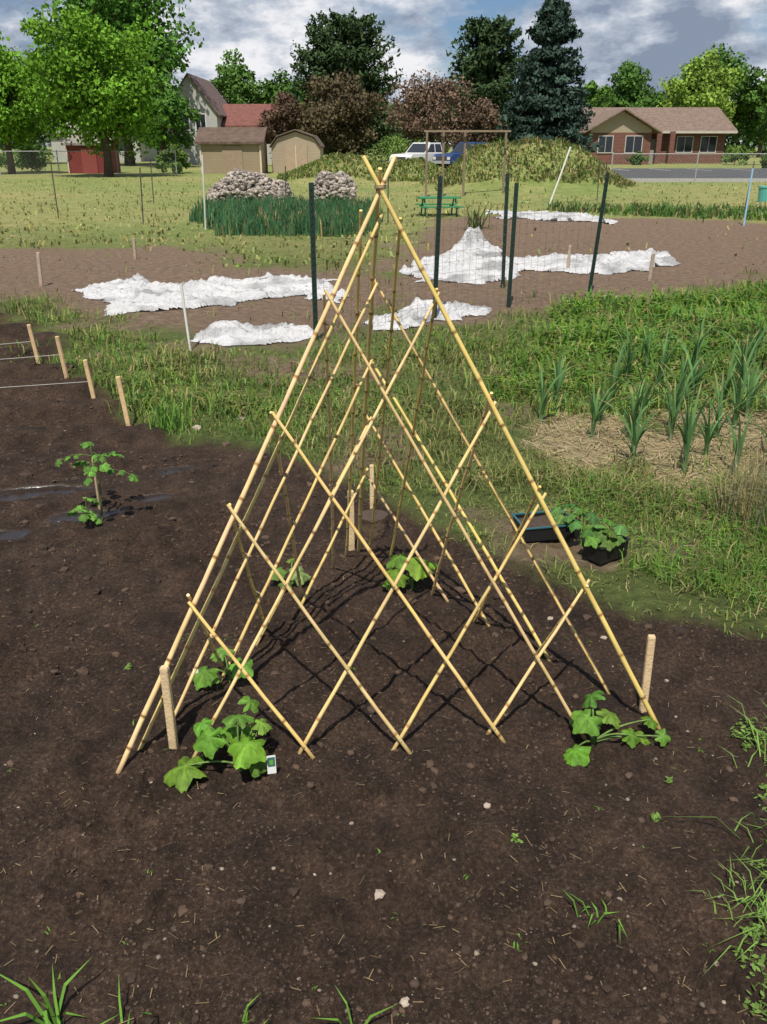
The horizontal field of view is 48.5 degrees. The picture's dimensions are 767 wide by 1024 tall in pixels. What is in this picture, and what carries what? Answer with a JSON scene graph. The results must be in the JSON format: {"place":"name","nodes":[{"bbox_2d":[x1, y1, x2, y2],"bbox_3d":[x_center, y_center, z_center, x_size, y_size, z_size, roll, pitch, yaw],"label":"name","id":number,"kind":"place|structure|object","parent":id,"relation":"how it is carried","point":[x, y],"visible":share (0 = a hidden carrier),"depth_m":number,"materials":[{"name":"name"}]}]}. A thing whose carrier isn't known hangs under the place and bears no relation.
{"place":"outdoors","nodes":[
{"label":"outdoors","id":0,"kind":"place"},
{"bbox_2d":[0,143,766,1023],"bbox_3d":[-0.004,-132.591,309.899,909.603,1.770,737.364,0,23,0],"label":"ground","id":1,"kind":"structure","parent":0,"point":[696,249],"depth_m":2.77,"materials":[{"name":"soil"}]},
{"bbox_2d":[0,141,54,170],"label":"shrub","id":2,"kind":"object","parent":1,"relation":"on","point":[34,159],"visible":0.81,"depth_m":55.10,"materials":[{"name":"green plant"}]},
{"bbox_2d":[0,31,55,173],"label":"maple tree","id":3,"kind":"object","parent":1,"relation":"on","point":[15,121],"visible":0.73,"depth_m":49.46,"materials":[{"name":"green plant"}]},
{"bbox_2d":[0,957,91,1023],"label":"grass clump","id":4,"kind":"object","parent":1,"relation":"on","point":[45,1016],"visible":1,"depth_m":1.68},
{"bbox_2d":[67,497,101,523],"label":"tomato plant","id":5,"kind":"object","parent":1,"relation":"on","point":[86,516],"visible":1,"depth_m":3.87,"materials":[{"name":"green plant"}]},
{"bbox_2d":[0,0,171,176],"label":"maple tree","id":6,"kind":"object","parent":1,"relation":"on","point":[84,96],"visible":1,"depth_m":43.46,"materials":[{"name":"green plant"}]},
{"bbox_2d":[0,150,177,175],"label":"chain link fence","id":7,"kind":"object","parent":1,"relation":"on","point":[56,151],"visible":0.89,"depth_m":46.95,"materials":[{"name":"metal"}]},
{"bbox_2d":[61,135,120,172],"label":"red shed","id":8,"kind":"structure","parent":1,"relation":"on","point":[73,146],"depth_m":51.75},
{"bbox_2d":[65,147,98,172],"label":"door and trim","id":9,"kind":"structure","parent":8,"relation":"in","point":[85,158],"depth_m":51.74,"materials":[{"name":"paint"}]},
{"bbox_2d":[55,442,138,519],"bbox_3d":[-1.306,-0.132,3.925,0.346,0.382,0.293,18,29,36],"label":"tomato plant","id":10,"kind":"object","parent":1,"relation":"on","point":[89,471],"visible":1,"depth_m":3.84,"materials":[{"name":"green plant"}]},
{"bbox_2d":[50,134,156,161],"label":"walls","id":11,"kind":"structure","parent":1,"relation":"on","point":[56,144],"depth_m":87.68,"materials":[{"name":"white"}]},
{"bbox_2d":[34,0,203,165],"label":"cottonwood tree","id":12,"kind":"object","parent":1,"relation":"on","point":[117,14],"visible":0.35,"depth_m":66.35,"materials":[{"name":"green plant"}]},
{"bbox_2d":[132,58,200,166],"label":"maple tree","id":13,"kind":"object","parent":1,"relation":"on","point":[173,106],"visible":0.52,"depth_m":63.47,"materials":[{"name":"green plant"}]},
{"bbox_2d":[159,665,178,748],"bbox_3d":[-0.605,0.577,2.415,0.024,0.325,0.018,4,24,10],"label":"wooden stake","id":14,"kind":"object","parent":1,"relation":"on","point":[166,685],"visible":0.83,"depth_m":2.39,"materials":[{"name":"brown wood"}]},
{"bbox_2d":[145,393,194,434],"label":"grass clump","id":15,"kind":"object","parent":1,"relation":"on","point":[164,419],"visible":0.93,"depth_m":5.11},
{"bbox_2d":[155,140,192,172],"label":"shrub","id":16,"kind":"object","parent":1,"relation":"on","point":[182,157],"visible":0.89,"depth_m":51.99,"materials":[{"name":"green plant"}]},
{"bbox_2d":[71,271,348,315],"bbox_3d":[-2.042,-2.596,9.885,3.230,0.173,2.505,-3,24,-8],"label":"white row cover","id":17,"kind":"object","parent":1,"relation":"on","point":[138,292],"visible":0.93,"depth_m":9.85,"materials":[{"name":"fabric"}]},
{"bbox_2d":[164,695,272,793],"bbox_3d":[-0.455,0.641,2.346,0.296,0.217,0.205,0,23,0],"label":"squash plant","id":18,"kind":"object","parent":1,"relation":"on","point":[246,752],"visible":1,"depth_m":2.33,"materials":[{"name":"green plant"}]},
{"bbox_2d":[189,646,253,690],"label":"squash plant","id":19,"kind":"object","parent":1,"relation":"on","point":[205,676],"visible":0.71,"depth_m":2.72,"materials":[{"name":"green plant"}]},
{"bbox_2d":[167,75,278,164],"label":"walls","id":20,"kind":"structure","parent":1,"relation":"on","point":[192,93],"depth_m":72.53,"materials":[{"name":"white"}]},
{"bbox_2d":[178,73,278,126],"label":"roof","id":21,"kind":"structure","parent":20,"relation":"on","point":[240,115],"depth_m":75.66,"materials":[{"name":"red"}]},
{"bbox_2d":[194,127,270,173],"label":"tan shed","id":22,"kind":"structure","parent":1,"relation":"on","point":[224,150],"depth_m":50.81,"materials":[{"name":"wood"}]},
{"bbox_2d":[199,145,261,173],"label":"door and trim","id":23,"kind":"structure","parent":22,"relation":"in","point":[232,158],"depth_m":50.76,"materials":[{"name":"paint"}]},
{"bbox_2d":[210,48,264,103],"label":"elm tree","id":24,"kind":"object","parent":1,"relation":"on","point":[230,84],"visible":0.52,"depth_m":92.30,"materials":[{"name":"green plant"}]},
{"bbox_2d":[207,168,292,202],"bbox_3d":[-3.999,-9.751,25.524,2.523,1.022,1.298,0,23,0],"label":"rock pile","id":25,"kind":"object","parent":1,"relation":"on","point":[236,181],"visible":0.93,"depth_m":25.10,"materials":[{"name":"stone"}]},
{"bbox_2d":[190,320,318,345],"bbox_3d":[-1.173,-1.631,7.705,1.169,0.116,0.887,-9,25,-20],"label":"white row cover","id":26,"kind":"object","parent":1,"relation":"on","point":[229,333],"visible":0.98,"depth_m":7.69,"materials":[{"name":"fabric"}]},
{"bbox_2d":[0,328,525,465],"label":"wild grass tufts","id":27,"kind":"object","parent":1,"relation":"on","point":[337,388],"visible":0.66,"depth_m":6.22,"materials":[{"name":"plant"}]},
{"bbox_2d":[254,68,309,104],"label":"elm tree","id":28,"kind":"object","parent":1,"relation":"on","point":[271,88],"visible":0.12,"depth_m":95.41,"materials":[{"name":"green plant"}]},
{"bbox_2d":[188,192,384,236],"bbox_3d":[-2.283,-6.843,19.194,4.659,0.636,7.275,0,23,0],"label":"onion bed","id":29,"kind":"object","parent":1,"relation":"on","point":[277,216],"visible":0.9,"depth_m":17.40,"materials":[{"name":"green plant"}]},
{"bbox_2d":[257,90,315,158],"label":"purple leaf plum tree","id":30,"kind":"object","parent":1,"relation":"on","point":[276,118],"visible":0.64,"depth_m":68.00,"materials":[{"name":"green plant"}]},
{"bbox_2d":[269,558,310,589],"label":"cucumber plant","id":31,"kind":"object","parent":1,"relation":"on","point":[304,577],"visible":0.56,"depth_m":3.31,"materials":[{"name":"green plant"}]},
{"bbox_2d":[269,129,324,172],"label":"barn shed","id":32,"kind":"structure","parent":1,"relation":"on","point":[292,149],"depth_m":52.49,"materials":[{"name":"beige"}]},
{"bbox_2d":[284,145,307,170],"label":"doors","id":33,"kind":"structure","parent":32,"relation":"in","point":[295,155],"depth_m":52.56,"materials":[{"name":"paint"}]},
{"bbox_2d":[309,182,317,339],"bbox_3d":[-0.597,-2.111,7.344,0.044,1.360,0.043,7,24,16],"label":"metal post","id":34,"kind":"object","parent":1,"relation":"on","point":[313,251],"visible":0.95,"depth_m":7.29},
{"bbox_2d":[313,170,356,201],"bbox_3d":[-1.504,-9.827,25.808,1.433,0.967,1.093,0,23,0],"label":"rock pile","id":35,"kind":"object","parent":1,"relation":"on","point":[341,184],"visible":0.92,"depth_m":25.45,"materials":[{"name":"stone"}]},
{"bbox_2d":[290,67,392,155],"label":"purple leaf plum tree","id":36,"kind":"object","parent":1,"relation":"on","point":[342,114],"visible":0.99,"depth_m":66.69,"materials":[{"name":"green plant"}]},
{"bbox_2d":[286,7,403,155],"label":"pine tree","id":37,"kind":"object","parent":1,"relation":"on","point":[335,52],"visible":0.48,"depth_m":82.46,"materials":[{"name":"green plant"}]},
{"bbox_2d":[276,152,444,181],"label":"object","id":38,"kind":"object","parent":1,"relation":"on","point":[324,160],"visible":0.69,"depth_m":38.56,"materials":[{"name":"green plant"}]},
{"bbox_2d":[362,510,388,540],"bbox_3d":[-0.045,0.066,3.746,0.141,0.110,0.138,0,23,0],"label":"log stump","id":39,"kind":"object","parent":1,"relation":"on","point":[381,525],"visible":0.62,"depth_m":3.70,"materials":[{"name":"brown wood"}]},
{"bbox_2d":[0,139,766,637],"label":"grass","id":40,"kind":"structure","parent":1,"relation":"on","point":[134,381],"depth_m":5.70,"materials":[{"name":"plant"}]},
{"bbox_2d":[0,346,766,1023],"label":"soil clods","id":41,"kind":"object","parent":1,"relation":"on","point":[608,988],"visible":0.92,"depth_m":2.20,"materials":[{"name":"soil"}]},
{"bbox_2d":[0,83,766,154],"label":"distant treeline","id":42,"kind":"object","parent":1,"relation":"on","point":[736,139],"visible":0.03,"depth_m":145.42,"materials":[{"name":"green plant"}]},
{"bbox_2d":[0,452,766,1023],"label":"plant debris","id":43,"kind":"object","parent":1,"relation":"on","point":[354,862],"visible":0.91,"depth_m":2.00,"materials":[{"name":"brown plant"}]},
{"bbox_2d":[2,348,766,1023],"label":"pebbles","id":44,"kind":"object","parent":1,"relation":"on","point":[476,952],"visible":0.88,"depth_m":1.92,"materials":[{"name":"stone"}]},
{"bbox_2d":[115,155,660,773],"bbox_3d":[0.041,-0.251,2.701,1.599,1.629,1.363,0,23,0],"label":"bamboo teepee trellis","id":45,"kind":"object","parent":1,"relation":"on","point":[385,391],"visible":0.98,"depth_m":2.44,"materials":[{"name":"wood"}]},
{"bbox_2d":[366,133,421,163],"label":"shrub","id":46,"kind":"object","parent":1,"relation":"on","point":[399,142],"visible":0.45,"depth_m":65.55,"materials":[{"name":"green plant"}]},
{"bbox_2d":[382,553,437,589],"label":"squash plant","id":47,"kind":"object","parent":1,"relation":"on","point":[416,570],"visible":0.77,"depth_m":3.29,"materials":[{"name":"green plant"}]},
{"bbox_2d":[388,143,452,165],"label":"suv","id":48,"kind":"object","parent":1,"relation":"on","point":[416,150],"visible":0.12,"depth_m":52.51,"materials":[{"name":"paint"}]},
{"bbox_2d":[363,297,491,329],"bbox_3d":[0.400,-2.046,8.636,1.739,0.130,0.869,-20,30,-39],"label":"white row cover","id":49,"kind":"object","parent":1,"relation":"on","point":[454,311],"visible":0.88,"depth_m":8.53,"materials":[{"name":"fabric"}]},
{"bbox_2d":[380,69,487,150],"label":"purple leaf plum tree","id":50,"kind":"object","parent":1,"relation":"on","point":[415,123],"visible":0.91,"depth_m":68.77,"materials":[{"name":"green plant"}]},
{"bbox_2d":[433,176,442,317],"bbox_3d":[0.511,-2.482,8.167,0.044,1.370,0.043,-3,24,-11],"label":"metal post","id":51,"kind":"object","parent":1,"relation":"on","point":[438,227],"visible":0.84,"depth_m":8.09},
{"bbox_2d":[315,199,596,333],"bbox_3d":[0.854,-2.519,8.514,3.831,1.018,0.086,-18,29,-36],"label":"wire fence","id":52,"kind":"object","parent":1,"relation":"on","point":[456,258],"visible":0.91,"depth_m":8.40,"materials":[{"name":"metal"}]},
{"bbox_2d":[431,142,486,168],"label":"pickup truck","id":53,"kind":"object","parent":1,"relation":"on","point":[456,152],"visible":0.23,"depth_m":51.56,"materials":[{"name":"paint"}]},
{"bbox_2d":[424,130,510,195],"bbox_3d":[2.700,-11.390,27.976,2.800,2.090,0.470,0,23,0],"label":"timber garden frame","id":54,"kind":"object","parent":1,"relation":"on","point":[464,158],"visible":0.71,"depth_m":27.80,"materials":[{"name":"brown wood"}]},
{"bbox_2d":[453,97,507,143],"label":"purple leaf plum tree","id":55,"kind":"object","parent":1,"relation":"on","point":[481,118],"visible":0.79,"depth_m":68.50,"materials":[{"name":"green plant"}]},
{"bbox_2d":[441,14,524,144],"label":"spruce tree","id":56,"kind":"object","parent":1,"relation":"on","point":[485,65],"visible":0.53,"depth_m":82.72,"materials":[{"name":"green plant"}]},
{"bbox_2d":[501,173,509,287],"bbox_3d":[1.445,-3.302,10.131,0.045,1.350,0.043,3,23,8],"label":"metal post","id":57,"kind":"object","parent":1,"relation":"on","point":[505,227],"visible":0.94,"depth_m":10.10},
{"bbox_2d":[506,183,518,307],"bbox_3d":[1.349,-2.748,8.919,0.045,1.300,0.043,5,24,11],"label":"metal post","id":58,"kind":"object","parent":1,"relation":"on","point":[513,232],"visible":0.97,"depth_m":8.88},
{"bbox_2d":[420,136,638,188],"bbox_3d":[5.594,-13.599,33.047,8.667,1.847,8.584,0,23,0],"label":"brush pile","id":59,"kind":"object","parent":1,"relation":"on","point":[548,143],"visible":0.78,"depth_m":31.00,"materials":[{"name":"green plant"}]},
{"bbox_2d":[399,226,680,284],"bbox_3d":[2.353,-3.760,12.284,3.671,0.404,4.686,9,25,19],"label":"white row cover","id":60,"kind":"object","parent":1,"relation":"on","point":[618,262],"visible":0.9,"depth_m":12.24,"materials":[{"name":"fabric"}]},
{"bbox_2d":[511,509,574,541],"bbox_3d":[0.710,0.061,3.783,0.242,0.066,0.172,-5,24,-11],"label":"seedling tray","id":61,"kind":"object","parent":1,"relation":"on","point":[539,528],"visible":0.6,"depth_m":3.73,"materials":[{"name":"plastic"}]},
{"bbox_2d":[495,0,602,152],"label":"blue spruce tree","id":62,"kind":"object","parent":1,"relation":"on","point":[545,103],"visible":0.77,"depth_m":61.51,"materials":[{"name":"green plant"}]},
{"bbox_2d":[485,210,617,223],"bbox_3d":[3.913,-7.141,20.496,4.081,0.114,2.517,13,27,28],"label":"white row cover","id":63,"kind":"object","parent":1,"relation":"on","point":[548,215],"visible":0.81,"depth_m":20.33,"materials":[{"name":"fabric"}]},
{"bbox_2d":[538,365,575,423],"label":"garlic plant","id":64,"kind":"object","parent":1,"relation":"on","point":[543,401],"visible":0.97,"depth_m":5.25,"materials":[{"name":"green plant"}]},
{"bbox_2d":[546,347,583,405],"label":"garlic plant","id":65,"kind":"object","parent":1,"relation":"on","point":[557,384],"visible":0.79,"depth_m":5.62,"materials":[{"name":"green plant"}]},
{"bbox_2d":[562,508,599,545],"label":"potted seedling","id":66,"kind":"object","parent":1,"relation":"on","point":[592,518],"visible":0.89,"depth_m":3.67,"materials":[{"name":"green plant"}]},
{"bbox_2d":[581,80,611,106],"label":"elm tree","id":67,"kind":"object","parent":1,"relation":"on","point":[592,87],"visible":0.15,"depth_m":116.20,"materials":[{"name":"green plant"}]},
{"bbox_2d":[587,173,609,292],"bbox_3d":[2.404,-3.077,9.586,0.044,1.370,0.043,-1,23,-14],"label":"metal post","id":68,"kind":"object","parent":1,"relation":"on","point":[599,229],"visible":0.98,"depth_m":9.54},
{"bbox_2d":[570,375,632,438],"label":"garlic plant","id":69,"kind":"object","parent":1,"relation":"on","point":[594,410],"visible":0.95,"depth_m":4.92,"materials":[{"name":"green plant"}]},
{"bbox_2d":[582,535,630,564],"bbox_3d":[0.930,0.148,3.570,0.172,0.076,0.112,-15,28,-31],"label":"seedling tray","id":70,"kind":"object","parent":1,"relation":"on","point":[600,555],"visible":0.52,"depth_m":3.53,"materials":[{"name":"plastic"}]},
{"bbox_2d":[580,524,617,550],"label":"potted seedling","id":71,"kind":"object","parent":70,"relation":"in","point":[593,541],"visible":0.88,"depth_m":3.50,"materials":[{"name":"green plant"}]},
{"bbox_2d":[591,519,628,545],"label":"potted seedling","id":72,"kind":"object","parent":70,"relation":"in","point":[620,529],"visible":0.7,"depth_m":3.54,"materials":[{"name":"green plant"}]},
{"bbox_2d":[578,338,638,409],"bbox_3d":[1.443,-0.875,5.521,0.375,0.477,0.307,0,23,0],"label":"garlic plant","id":73,"kind":"object","parent":1,"relation":"on","point":[614,380],"visible":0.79,"depth_m":5.55,"materials":[{"name":"green plant"}]},
{"bbox_2d":[563,690,670,766],"bbox_3d":[0.645,0.628,2.483,0.347,0.170,0.191,-9,25,-20],"label":"cucumber plant","id":74,"kind":"object","parent":1,"relation":"on","point":[584,721],"visible":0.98,"depth_m":2.47,"materials":[{"name":"green plant"}]},
{"bbox_2d":[476,335,766,400],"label":"leafy weeds","id":75,"kind":"object","parent":1,"relation":"on","point":[580,357],"visible":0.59,"depth_m":6.45,"materials":[{"name":"green plant"}]},
{"bbox_2d":[592,58,666,106],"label":"elm tree","id":76,"kind":"object","parent":1,"relation":"on","point":[623,93],"visible":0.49,"depth_m":112.91,"materials":[{"name":"green plant"}]},
{"bbox_2d":[599,399,664,463],"bbox_3d":[1.335,-0.439,4.616,0.297,0.358,0.274,0,23,0],"label":"garlic plant","id":77,"kind":"object","parent":1,"relation":"on","point":[636,434],"visible":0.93,"depth_m":4.58,"materials":[{"name":"green plant"}]},
{"bbox_2d":[607,377,659,440],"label":"garlic plant","id":78,"kind":"object","parent":1,"relation":"on","point":[634,411],"visible":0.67,"depth_m":4.92,"materials":[{"name":"green plant"}]},
{"bbox_2d":[509,277,766,361],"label":"leafy weeds","id":79,"kind":"object","parent":1,"relation":"on","point":[583,329],"visible":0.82,"depth_m":8.17,"materials":[{"name":"green plant"}]},
{"bbox_2d":[515,405,766,501],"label":"straw mulch","id":80,"kind":"object","parent":1,"relation":"on","point":[620,449],"visible":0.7,"depth_m":4.87,"materials":[{"name":"beige plant"}]},
{"bbox_2d":[639,634,655,712],"bbox_3d":[0.797,0.513,2.583,0.022,0.320,0.016,-1,23,0],"label":"wooden stake","id":81,"kind":"object","parent":1,"relation":"on","point":[648,662],"visible":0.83,"depth_m":2.56,"materials":[{"name":"brown wood"}]},
{"bbox_2d":[531,462,766,604],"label":"tall weeds","id":82,"kind":"object","parent":1,"relation":"on","point":[714,575],"visible":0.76,"depth_m":3.73,"materials":[{"name":"green plant"}]},
{"bbox_2d":[581,111,725,164],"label":"walls","id":83,"kind":"structure","parent":1,"relation":"on","point":[619,144],"depth_m":78.60,"materials":[{"name":"red brick"}]},
{"bbox_2d":[591,111,651,132],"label":"gable face","id":84,"kind":"object","parent":83,"relation":"attached to","point":[623,122],"visible":1,"depth_m":74.71},
{"bbox_2d":[598,136,716,151],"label":"window glass","id":85,"kind":"object","parent":83,"relation":"in","point":[637,141],"visible":0.95,"depth_m":75.50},
{"bbox_2d":[579,107,737,133],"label":"roof","id":86,"kind":"structure","parent":83,"relation":"on","point":[658,120],"depth_m":79.88,"materials":[{"name":"brown"}]},
{"bbox_2d":[547,199,766,220],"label":"garden greens","id":87,"kind":"object","parent":1,"relation":"on","point":[665,209],"visible":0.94,"depth_m":20.97,"materials":[{"name":"green plant"}]},
{"bbox_2d":[653,131,675,163],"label":"columns","id":88,"kind":"structure","parent":1,"relation":"on","point":[671,143],"depth_m":78.09,"materials":[{"name":"red brick"}]},
{"bbox_2d":[642,319,688,393],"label":"garlic plant","id":89,"kind":"object","parent":1,"relation":"on","point":[664,349],"visible":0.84,"depth_m":5.82,"materials":[{"name":"green plant"}]},
{"bbox_2d":[639,379,729,472],"bbox_3d":[1.530,-0.417,4.347,0.460,0.515,0.290,-11,25,-23],"label":"garlic plant","id":90,"kind":"object","parent":1,"relation":"on","point":[690,423],"visible":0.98,"depth_m":4.38,"materials":[{"name":"green plant"}]},
{"bbox_2d":[650,363,724,425],"bbox_3d":[1.818,-0.695,5.148,0.399,0.390,0.200,13,26,27],"label":"garlic plant","id":91,"kind":"object","parent":1,"relation":"on","point":[669,399],"visible":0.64,"depth_m":5.16,"materials":[{"name":"green plant"}]},
{"bbox_2d":[611,152,766,182],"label":"chain link fence","id":92,"kind":"object","parent":1,"relation":"on","point":[696,165],"visible":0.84,"depth_m":38.57,"materials":[{"name":"metal"}]},
{"bbox_2d":[653,349,725,413],"bbox_3d":[1.928,-0.848,5.465,0.431,0.440,0.291,-11,26,-24],"label":"garlic plant","id":93,"kind":"object","parent":1,"relation":"on","point":[683,368],"visible":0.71,"depth_m":5.44,"materials":[{"name":"green plant"}]},
{"bbox_2d":[612,168,766,178],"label":"parking lot","id":94,"kind":"structure","parent":1,"relation":"on","point":[743,172],"depth_m":52.00,"materials":[{"name":"asphalt"}]},
{"bbox_2d":[625,178,766,181],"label":"kerb","id":95,"kind":"structure","parent":1,"relation":"on","point":[699,180],"depth_m":39.91,"materials":[{"name":"stone"}]},
{"bbox_2d":[656,48,745,134],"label":"willow tree","id":96,"kind":"object","parent":1,"relation":"on","point":[696,86],"visible":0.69,"depth_m":107.66,"materials":[{"name":"green plant"}]},
{"bbox_2d":[677,343,731,403],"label":"garlic plant","id":97,"kind":"object","parent":1,"relation":"on","point":[695,373],"visible":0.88,"depth_m":5.60,"materials":[{"name":"green plant"}]},
{"bbox_2d":[672,399,740,457],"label":"garlic plant","id":98,"kind":"object","parent":1,"relation":"on","point":[708,435],"visible":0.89,"depth_m":4.64,"materials":[{"name":"green plant"}]},
{"bbox_2d":[652,425,766,537],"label":"wispy dry bush","id":99,"kind":"object","parent":1,"relation":"on","point":[754,483],"visible":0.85,"depth_m":3.90,"materials":[{"name":"beige plant"}]},
{"bbox_2d":[675,42,760,138],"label":"elm tree","id":100,"kind":"object","parent":1,"relation":"on","point":[744,85],"visible":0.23,"depth_m":114.24,"materials":[{"name":"green plant"}]},
{"bbox_2d":[696,371,766,440],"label":"garlic plant","id":101,"kind":"object","parent":1,"relation":"on","point":[719,402],"visible":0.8,"depth_m":4.93,"materials":[{"name":"green plant"}]},
{"bbox_2d":[697,406,766,474],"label":"garlic plant","id":102,"kind":"object","parent":1,"relation":"on","point":[736,444],"visible":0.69,"depth_m":4.44,"materials":[{"name":"green plant"}]},
{"bbox_2d":[719,144,756,164],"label":"shrub","id":103,"kind":"object","parent":1,"relation":"on","point":[739,149],"visible":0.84,"depth_m":73.17,"materials":[{"name":"green plant"}]},
{"bbox_2d":[710,355,766,429],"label":"garlic plant","id":104,"kind":"object","parent":1,"relation":"on","point":[737,400],"visible":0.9,"depth_m":5.14,"materials":[{"name":"green plant"}]},
{"bbox_2d":[728,68,766,157],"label":"elm tree","id":105,"kind":"object","parent":1,"relation":"on","point":[757,98],"visible":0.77,"depth_m":115.47,"materials":[{"name":"green plant"}]},
{"bbox_2d":[734,351,766,417],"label":"garlic plant","id":106,"kind":"object","parent":1,"relation":"on","point":[752,383],"visible":0.84,"depth_m":5.35,"materials":[{"name":"green plant"}]},
{"bbox_2d":[0,0,766,146],"label":"sky","id":107,"kind":"structure","parent":0,"point":[660,35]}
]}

